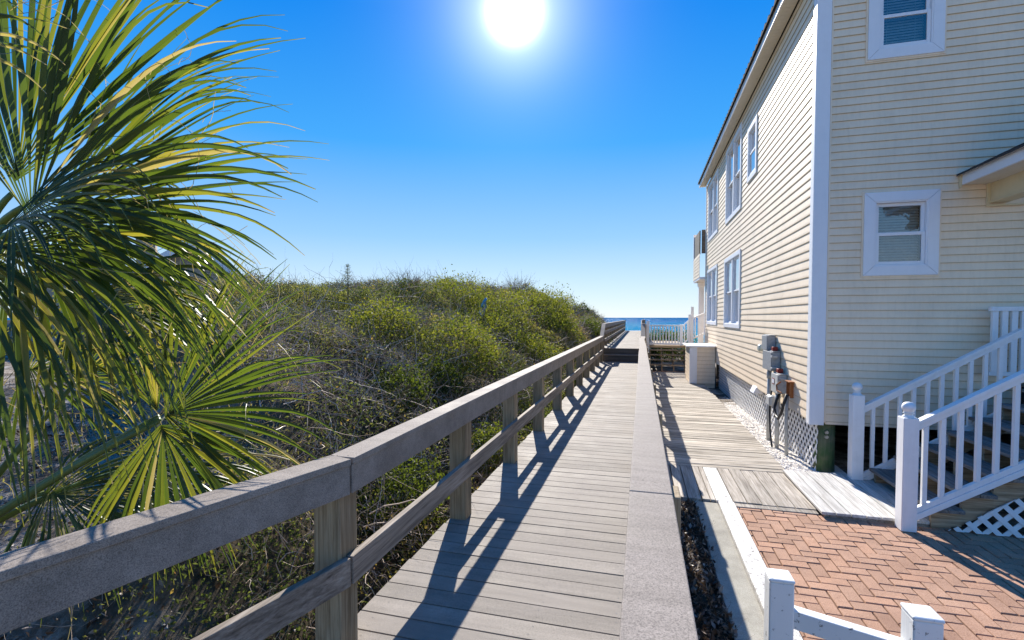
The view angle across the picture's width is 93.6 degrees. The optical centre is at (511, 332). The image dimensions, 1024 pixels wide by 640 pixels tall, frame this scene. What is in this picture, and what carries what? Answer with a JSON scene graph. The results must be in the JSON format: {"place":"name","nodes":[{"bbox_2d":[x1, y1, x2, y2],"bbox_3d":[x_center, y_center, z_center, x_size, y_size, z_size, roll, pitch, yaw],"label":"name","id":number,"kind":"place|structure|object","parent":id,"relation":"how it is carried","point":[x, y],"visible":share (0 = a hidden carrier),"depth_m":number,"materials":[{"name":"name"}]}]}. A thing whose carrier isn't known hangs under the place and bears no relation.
{"place":"outdoors","nodes":[
{"label":"outdoors","id":0,"kind":"place"},
{"bbox_2d":[7,318,697,348],"bbox_3d":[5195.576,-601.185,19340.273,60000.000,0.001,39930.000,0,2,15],"label":"sea","id":1,"kind":"structure","parent":0,"point":[633,324],"depth_m":651.02,"materials":[{"name":"liquid"}]},
{"bbox_2d":[0,0,774,317],"label":"sky","id":2,"kind":"structure","parent":0,"point":[571,142],"materials":[{"name":"blue"}]},
{"bbox_2d":[0,307,1023,639],"bbox_3d":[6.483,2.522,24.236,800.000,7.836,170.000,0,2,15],"label":"dune ground","id":3,"kind":"structure","parent":0,"point":[78,629],"depth_m":5.05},
{"bbox_2d":[23,239,238,334],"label":"neighbour house","id":4,"kind":"structure","parent":3,"relation":"on","point":[165,253],"depth_m":24.20,"materials":[{"name":"beige"}]},
{"bbox_2d":[0,0,326,527],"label":"fan palm","id":5,"kind":"object","parent":3,"relation":"on","point":[81,219],"visible":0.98,"depth_m":2.10,"materials":[{"name":"green plant"}]},
{"bbox_2d":[0,252,340,637],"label":"fan palm","id":6,"kind":"object","parent":3,"relation":"on","point":[207,438],"visible":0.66,"depth_m":2.48,"materials":[{"name":"green plant"}]},
{"bbox_2d":[0,363,476,639],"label":"fallen leaves","id":7,"kind":"object","parent":3,"relation":"on","point":[128,629],"visible":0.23,"depth_m":4.41,"materials":[{"name":"brown plant"}]},
{"bbox_2d":[0,336,603,639],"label":"wooden railing","id":8,"kind":"object","parent":3,"relation":"on","point":[40,580],"visible":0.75,"depth_m":2.04,"materials":[{"name":"grey wood"}]},
{"bbox_2d":[0,254,621,639],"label":"scrub","id":9,"kind":"object","parent":3,"relation":"on","point":[364,292],"depth_m":6.77,"materials":[{"name":"green plant"}]},
{"bbox_2d":[497,272,536,292],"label":"bare shrub","id":10,"kind":"object","parent":9,"relation":"on","point":[519,283],"visible":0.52,"depth_m":20.32,"materials":[{"name":"grey plant"}]},
{"bbox_2d":[336,264,357,299],"bbox_3d":[-3.468,-1.091,10.172,0.437,0.789,0.423,-2,2,-41],"label":"conifer sapling","id":11,"kind":"object","parent":3,"relation":"on","point":[347,273],"visible":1,"depth_m":10.16,"materials":[{"name":"green plant"}]},
{"bbox_2d":[336,293,433,357],"bbox_3d":[-2.152,-0.055,8.409,1.740,1.319,1.662,0,2,15],"label":"bush","id":12,"kind":"object","parent":3,"relation":"on","point":[369,314],"visible":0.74,"depth_m":8.15,"materials":[{"name":"green plant"}]},
{"bbox_2d":[359,360,440,423],"bbox_3d":[-1.534,0.853,6.578,1.151,0.982,1.169,0,2,-8],"label":"bush","id":13,"kind":"object","parent":3,"relation":"on","point":[398,376],"visible":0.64,"depth_m":6.42,"materials":[{"name":"green plant"}]},
{"bbox_2d":[356,447,449,569],"bbox_3d":[-1.064,1.650,4.691,1.189,1.261,1.297,0,2,15],"label":"bush","id":14,"kind":"object","parent":3,"relation":"on","point":[412,479],"visible":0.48,"depth_m":4.58,"materials":[{"name":"green plant"}]},
{"bbox_2d":[385,269,431,293],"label":"bare shrub","id":15,"kind":"object","parent":3,"relation":"on","point":[416,280],"visible":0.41,"depth_m":12.25,"materials":[{"name":"grey plant"}]},
{"bbox_2d":[402,352,473,405],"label":"bush","id":16,"kind":"object","parent":3,"relation":"on","point":[449,375],"visible":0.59,"depth_m":7.45,"materials":[{"name":"green plant"}]},
{"bbox_2d":[385,264,515,319],"bbox_3d":[-1.909,-0.965,13.678,3.778,2.073,3.184,-1,2,-24],"label":"bush","id":17,"kind":"object","parent":3,"relation":"on","point":[447,286],"visible":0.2,"depth_m":13.41,"materials":[{"name":"green plant"}]},
{"bbox_2d":[393,312,513,380],"bbox_3d":[-1.088,0.301,8.720,2.213,1.424,2.504,0,2,15],"label":"bush","id":18,"kind":"object","parent":3,"relation":"on","point":[470,331],"visible":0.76,"depth_m":8.47,"materials":[{"name":"green plant"}]},
{"bbox_2d":[433,297,540,351],"bbox_3d":[-0.924,0.054,12.233,2.969,2.046,2.832,1,2,38],"label":"bush","id":19,"kind":"object","parent":3,"relation":"on","point":[486,320],"visible":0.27,"depth_m":11.95,"materials":[{"name":"green plant"}]},
{"bbox_2d":[436,280,548,336],"bbox_3d":[-0.739,-0.585,14.258,4.045,2.432,3.655,0,2,15],"label":"bush","id":20,"kind":"object","parent":3,"relation":"on","point":[506,300],"visible":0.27,"depth_m":13.71,"materials":[{"name":"green plant"}]},
{"bbox_2d":[479,298,486,315],"bbox_3d":[-0.797,-0.673,12.952,0.327,0.546,0.194,2,3,44],"label":"plastic scrap","id":21,"kind":"object","parent":20,"relation":"on","point":[483,303],"visible":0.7,"depth_m":12.93,"materials":[{"name":"blue plastic"}]},
{"bbox_2d":[471,421,522,481],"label":"bush","id":22,"kind":"object","parent":3,"relation":"on","point":[486,437],"visible":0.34,"depth_m":6.34,"materials":[{"name":"green plant"}]},
{"bbox_2d":[506,327,568,366],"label":"bush","id":23,"kind":"object","parent":3,"relation":"on","point":[540,350],"visible":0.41,"depth_m":12.34,"materials":[{"name":"green plant"}]},
{"bbox_2d":[494,282,583,327],"bbox_3d":[0.918,-0.825,17.927,3.755,2.347,4.345,0,2,15],"label":"bush","id":24,"kind":"object","parent":3,"relation":"on","point":[555,303],"visible":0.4,"depth_m":17.43,"materials":[{"name":"green plant"}]},
{"bbox_2d":[521,304,589,344],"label":"bush","id":25,"kind":"object","parent":3,"relation":"on","point":[565,323],"visible":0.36,"depth_m":15.98,"materials":[{"name":"green plant"}]},
{"bbox_2d":[573,315,617,342],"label":"bush","id":26,"kind":"object","parent":3,"relation":"on","point":[591,326],"visible":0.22,"depth_m":21.11,"materials":[{"name":"green plant"}]},
{"bbox_2d":[600,320,625,361],"bbox_3d":[6.485,0.782,29.490,0.193,2.984,25.650,0,2,15],"label":"wooden railing","id":27,"kind":"object","parent":3,"relation":"on","point":[608,330],"visible":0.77,"depth_m":22.36,"materials":[{"name":"grey wood"}]},
{"bbox_2d":[641,319,645,336],"bbox_3d":[7.896,0.716,29.109,0.190,3.140,25.650,0,2,15],"label":"wooden railing","id":28,"kind":"object","parent":3,"relation":"on","point":[643,327],"visible":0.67,"depth_m":17.41,"materials":[{"name":"grey wood"}]},
{"bbox_2d":[619,336,697,639],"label":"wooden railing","id":29,"kind":"object","parent":3,"relation":"on","point":[656,601],"visible":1,"depth_m":1.39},
{"bbox_2d":[649,327,677,362],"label":"shrub","id":30,"kind":"object","parent":3,"relation":"on","point":[658,356],"visible":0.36,"depth_m":24.17,"materials":[{"name":"green plant"}]},
{"bbox_2d":[658,327,697,361],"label":"shrub","id":31,"kind":"object","parent":3,"relation":"on","point":[679,352],"visible":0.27,"depth_m":24.54,"materials":[{"name":"green plant"}]},
{"bbox_2d":[682,343,715,387],"bbox_3d":[6.184,1.073,16.004,0.855,1.370,1.760,0,2,15],"label":"storage cabinet","id":32,"kind":"object","parent":3,"relation":"on","point":[699,363],"visible":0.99,"depth_m":15.21,"materials":[{"name":"beige plastic"}]},
{"bbox_2d":[681,502,733,639],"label":"soil strip","id":33,"kind":"object","parent":3,"relation":"on","point":[705,600],"visible":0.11,"depth_m":3.79,"materials":[{"name":"brown soil"}]},
{"bbox_2d":[681,498,753,639],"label":"leaf litter","id":34,"kind":"object","parent":33,"relation":"on","point":[705,588],"visible":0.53,"depth_m":3.85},
{"bbox_2d":[667,465,816,510],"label":"crosswise planks","id":35,"kind":"object","parent":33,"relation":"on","point":[708,484],"visible":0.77,"depth_m":5.96,"materials":[{"name":"grey wood"}]},
{"bbox_2d":[653,372,784,472],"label":"plank walkway","id":36,"kind":"structure","parent":3,"relation":"on","point":[702,426],"depth_m":8.80,"materials":[{"name":"grey wood"}]},
{"bbox_2d":[653,371,684,371],"bbox_3d":[6.066,1.526,18.754,1.340,0.041,0.260,0,2,15],"label":"paver row","id":37,"kind":"object","parent":36,"relation":"on","point":[668,371],"visible":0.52,"depth_m":18.71,"materials":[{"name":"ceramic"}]},
{"bbox_2d":[649,348,684,370],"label":"deck steps","id":38,"kind":"structure","parent":37,"relation":"on","point":[672,355],"depth_m":19.11,"materials":[{"name":"brown wood"}]},
{"bbox_2d":[646,321,682,351],"bbox_3d":[6.184,0.531,19.540,1.415,2.010,0.120,0,2,15],"label":"white railing","id":39,"kind":"object","parent":38,"relation":"on","point":[665,343],"visible":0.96,"depth_m":19.51,"materials":[{"name":"paint"}]},
{"bbox_2d":[683,321,687,342],"bbox_3d":[6.984,-0.021,19.308,0.220,1.026,0.080,0,2,15],"label":"white railing","id":40,"kind":"object","parent":39,"relation":"attached to","point":[684,332],"visible":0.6,"depth_m":19.28,"materials":[{"name":"paint"}]},
{"bbox_2d":[695,501,763,639],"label":"concrete strip","id":41,"kind":"object","parent":3,"relation":"on","point":[741,602],"visible":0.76,"depth_m":3.93,"materials":[{"name":"grey concrete"}]},
{"bbox_2d":[764,568,944,639],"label":"white fence","id":42,"kind":"object","parent":41,"relation":"on","point":[784,616],"visible":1,"depth_m":2.26,"materials":[{"name":"paint"}]},
{"bbox_2d":[718,501,802,639],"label":"edging board","id":43,"kind":"object","parent":3,"relation":"on","point":[753,563],"visible":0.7,"depth_m":4.33,"materials":[{"name":"white wood"}]},
{"bbox_2d":[735,503,818,515],"bbox_3d":[2.911,1.986,5.315,0.820,0.095,0.100,0,2,15],"label":"border board","id":44,"kind":"object","parent":3,"relation":"on","point":[783,510],"visible":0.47,"depth_m":5.29,"materials":[{"name":"white wood"}]},
{"bbox_2d":[721,398,845,473],"bbox_3d":[5.636,1.825,12.088,0.850,0.151,11.850,0,2,15],"label":"gravel bed","id":45,"kind":"object","parent":3,"relation":"on","point":[838,470],"visible":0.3,"depth_m":8.16,"materials":[{"name":"white gravel"}]},
{"bbox_2d":[685,0,1023,472],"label":"beach house","id":46,"kind":"structure","parent":3,"relation":"on","point":[868,235],"depth_m":6.44,"materials":[{"name":"beige plastic"}]},
{"bbox_2d":[649,341,684,347],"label":"house deck","id":47,"kind":"structure","parent":46,"relation":"attached to","point":[665,346],"depth_m":19.71,"materials":[{"name":"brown wood"}]},
{"bbox_2d":[688,307,704,342],"bbox_3d":[7.130,-0.217,18.537,0.640,1.570,0.100,0,2,15],"label":"white railing","id":48,"kind":"object","parent":46,"relation":"on","point":[691,317],"visible":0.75,"depth_m":18.53,"materials":[{"name":"paint"}]},
{"bbox_2d":[706,264,717,324],"bbox_3d":[6.712,-1.224,16.028,0.144,1.900,2.300,0,2,15],"label":"window","id":49,"kind":"structure","parent":46,"relation":"in","point":[711,313],"depth_m":16.00,"materials":[{"name":"white plastic"}]},
{"bbox_2d":[708,168,718,242],"bbox_3d":[6.702,-4.136,15.898,0.144,1.970,2.180,0,2,15],"label":"window","id":50,"kind":"structure","parent":46,"relation":"in","point":[713,187],"depth_m":15.87,"materials":[{"name":"white plastic"}]},
{"bbox_2d":[723,249,741,328],"bbox_3d":[5.762,-1.078,12.491,0.144,1.890,2.270,0,2,15],"label":"window","id":51,"kind":"structure","parent":46,"relation":"in","point":[732,264],"depth_m":12.46,"materials":[{"name":"white plastic"}]},
{"bbox_2d":[725,122,742,224],"bbox_3d":[5.763,-3.997,12.405,0.144,2.030,2.140,0,2,15],"label":"window","id":52,"kind":"structure","parent":46,"relation":"in","point":[733,194],"depth_m":12.37,"materials":[{"name":"white plastic"}]},
{"bbox_2d":[747,114,757,183],"bbox_3d":[5.189,-3.894,10.267,0.144,1.180,0.890,0,2,15],"label":"window","id":53,"kind":"structure","parent":46,"relation":"in","point":[752,133],"depth_m":10.36,"materials":[{"name":"white plastic"}]},
{"bbox_2d":[750,385,763,395],"bbox_3d":[4.999,1.162,9.835,0.191,0.180,0.410,0,2,15],"label":"vent hood","id":54,"kind":"object","parent":46,"relation":"attached to","point":[753,389],"visible":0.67,"depth_m":9.69,"materials":[{"name":"white plastic"}]},
{"bbox_2d":[757,344,763,351],"bbox_3d":[4.642,0.281,8.893,0.180,0.167,0.170,0,2,15],"label":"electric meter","id":55,"kind":"object","parent":46,"relation":"attached to","point":[759,348],"visible":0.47,"depth_m":8.87,"materials":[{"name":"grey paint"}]},
{"bbox_2d":[762,334,775,349],"bbox_3d":[4.565,0.168,8.558,0.144,0.268,0.364,0,2,15],"label":"electric box","id":56,"kind":"object","parent":46,"relation":"attached to","point":[768,341],"visible":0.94,"depth_m":8.40,"materials":[{"name":"grey paint"}]},
{"bbox_2d":[766,370,771,439],"bbox_3d":[4.557,1.298,8.534,0.086,1.310,0.088,0,2,15],"label":"conduit","id":57,"kind":"object","parent":46,"relation":"attached to","point":[768,392],"visible":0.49,"depth_m":8.51,"materials":[{"name":"grey metal"}]},
{"bbox_2d":[766,394,774,405],"bbox_3d":[4.462,1.161,8.275,0.132,0.180,0.260,0,2,15],"label":"junction box","id":58,"kind":"object","parent":46,"relation":"attached to","point":[770,400],"visible":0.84,"depth_m":8.18,"materials":[{"name":"grey plastic"}]},
{"bbox_2d":[769,391,772,446],"bbox_3d":[4.422,1.343,8.111,0.138,1.261,0.389,1,2,23],"label":"cable","id":59,"kind":"object","parent":46,"relation":"attached to","point":[770,423],"visible":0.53,"depth_m":8.20,"materials":[{"name":"black rubber"}]},
{"bbox_2d":[763,350,779,370],"bbox_3d":[4.505,0.475,8.352,0.149,0.338,0.632,0,2,15],"label":"electric box","id":60,"kind":"object","parent":46,"relation":"attached to","point":[771,360],"visible":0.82,"depth_m":8.12,"materials":[{"name":"grey paint"}]},
{"bbox_2d":[774,393,779,447],"bbox_3d":[4.397,1.478,7.981,0.081,0.985,0.083,0,2,15],"label":"conduit","id":61,"kind":"object","parent":46,"relation":"attached to","point":[776,441],"visible":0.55,"depth_m":7.96,"materials":[{"name":"grey plastic"}]},
{"bbox_2d":[771,371,786,393],"bbox_3d":[4.383,0.822,7.901,0.144,0.323,0.447,0,2,15],"label":"electric box","id":62,"kind":"object","parent":46,"relation":"attached to","point":[776,377],"visible":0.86,"depth_m":7.75,"materials":[{"name":"grey plastic"}]},
{"bbox_2d":[776,368,782,372],"bbox_3d":[4.391,0.622,7.894,0.080,0.069,0.120,0,2,15],"label":"red tag","id":63,"kind":"object","parent":62,"relation":"on","point":[779,370],"visible":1,"depth_m":7.84,"materials":[{"name":"red plastic"}]},
{"bbox_2d":[773,394,788,419],"bbox_3d":[4.277,1.157,7.662,0.132,0.447,0.543,0,2,15],"label":"flexible conduit","id":64,"kind":"object","parent":62,"relation":"hanging from","point":[778,417],"visible":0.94,"depth_m":7.59,"materials":[{"name":"black plastic"}]},
{"bbox_2d":[776,380,794,397],"bbox_3d":[4.287,0.869,7.539,0.152,0.250,0.425,0,2,2],"label":"rusty bracket","id":65,"kind":"object","parent":46,"relation":"attached to","point":[790,388],"visible":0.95,"depth_m":7.50,"materials":[{"name":"metal"}]},
{"bbox_2d":[784,396,788,455],"bbox_3d":[4.270,1.475,7.487,0.059,0.982,0.072,0,2,15],"label":"conduit","id":66,"kind":"object","parent":46,"relation":"attached to","point":[786,429],"visible":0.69,"depth_m":7.47,"materials":[{"name":"grey metal"}]},
{"bbox_2d":[863,189,940,275],"bbox_3d":[5.141,-1.309,6.464,0.842,1.097,0.334,0,2,15],"label":"window","id":67,"kind":"structure","parent":46,"relation":"in","point":[902,228],"depth_m":6.38,"materials":[{"name":"white plastic"}]},
{"bbox_2d":[867,0,945,60],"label":"window","id":68,"kind":"structure","parent":46,"relation":"in","point":[896,28],"depth_m":6.31,"materials":[{"name":"white plastic"}]},
{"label":"boardwalk joists","id":69,"kind":"structure","parent":3,"relation":"on","visible":0},
{"bbox_2d":[358,362,637,639],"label":"boardwalk","id":70,"kind":"structure","parent":69,"relation":"on","point":[532,546],"depth_m":3.34,"materials":[{"name":"grey wood"}]},
{"bbox_2d":[603,349,638,361],"bbox_3d":[4.033,0.812,17.503,1.390,0.470,0.285,0,2,15],"label":"boardwalk step","id":71,"kind":"object","parent":70,"relation":"on","point":[627,355],"visible":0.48,"depth_m":17.50,"materials":[{"name":"grey wood"}]},
{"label":"paving bed","id":72,"kind":"structure","parent":0,"visible":0},
{"bbox_2d":[737,508,1023,639],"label":"brick paving","id":73,"kind":"structure","parent":72,"relation":"on","point":[962,585],"depth_m":4.02,"materials":[{"name":"brick"}]},
{"bbox_2d":[783,469,950,529],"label":"wooden platform","id":74,"kind":"structure","parent":73,"relation":"on","point":[837,496],"depth_m":5.50,"materials":[{"name":"grey wood"}]},
{"bbox_2d":[847,307,1023,537],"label":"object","id":75,"kind":"structure","parent":73,"relation":"on","point":[938,493],"depth_m":4.79,"materials":[{"name":"white wood"}]},
{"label":"beach end joists","id":76,"kind":"structure","parent":0,"visible":0},
{"bbox_2d":[603,331,640,348],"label":"boardwalk","id":77,"kind":"structure","parent":76,"relation":"on","point":[627,340],"depth_m":22.61,"materials":[{"name":"grey wood"}]}
]}

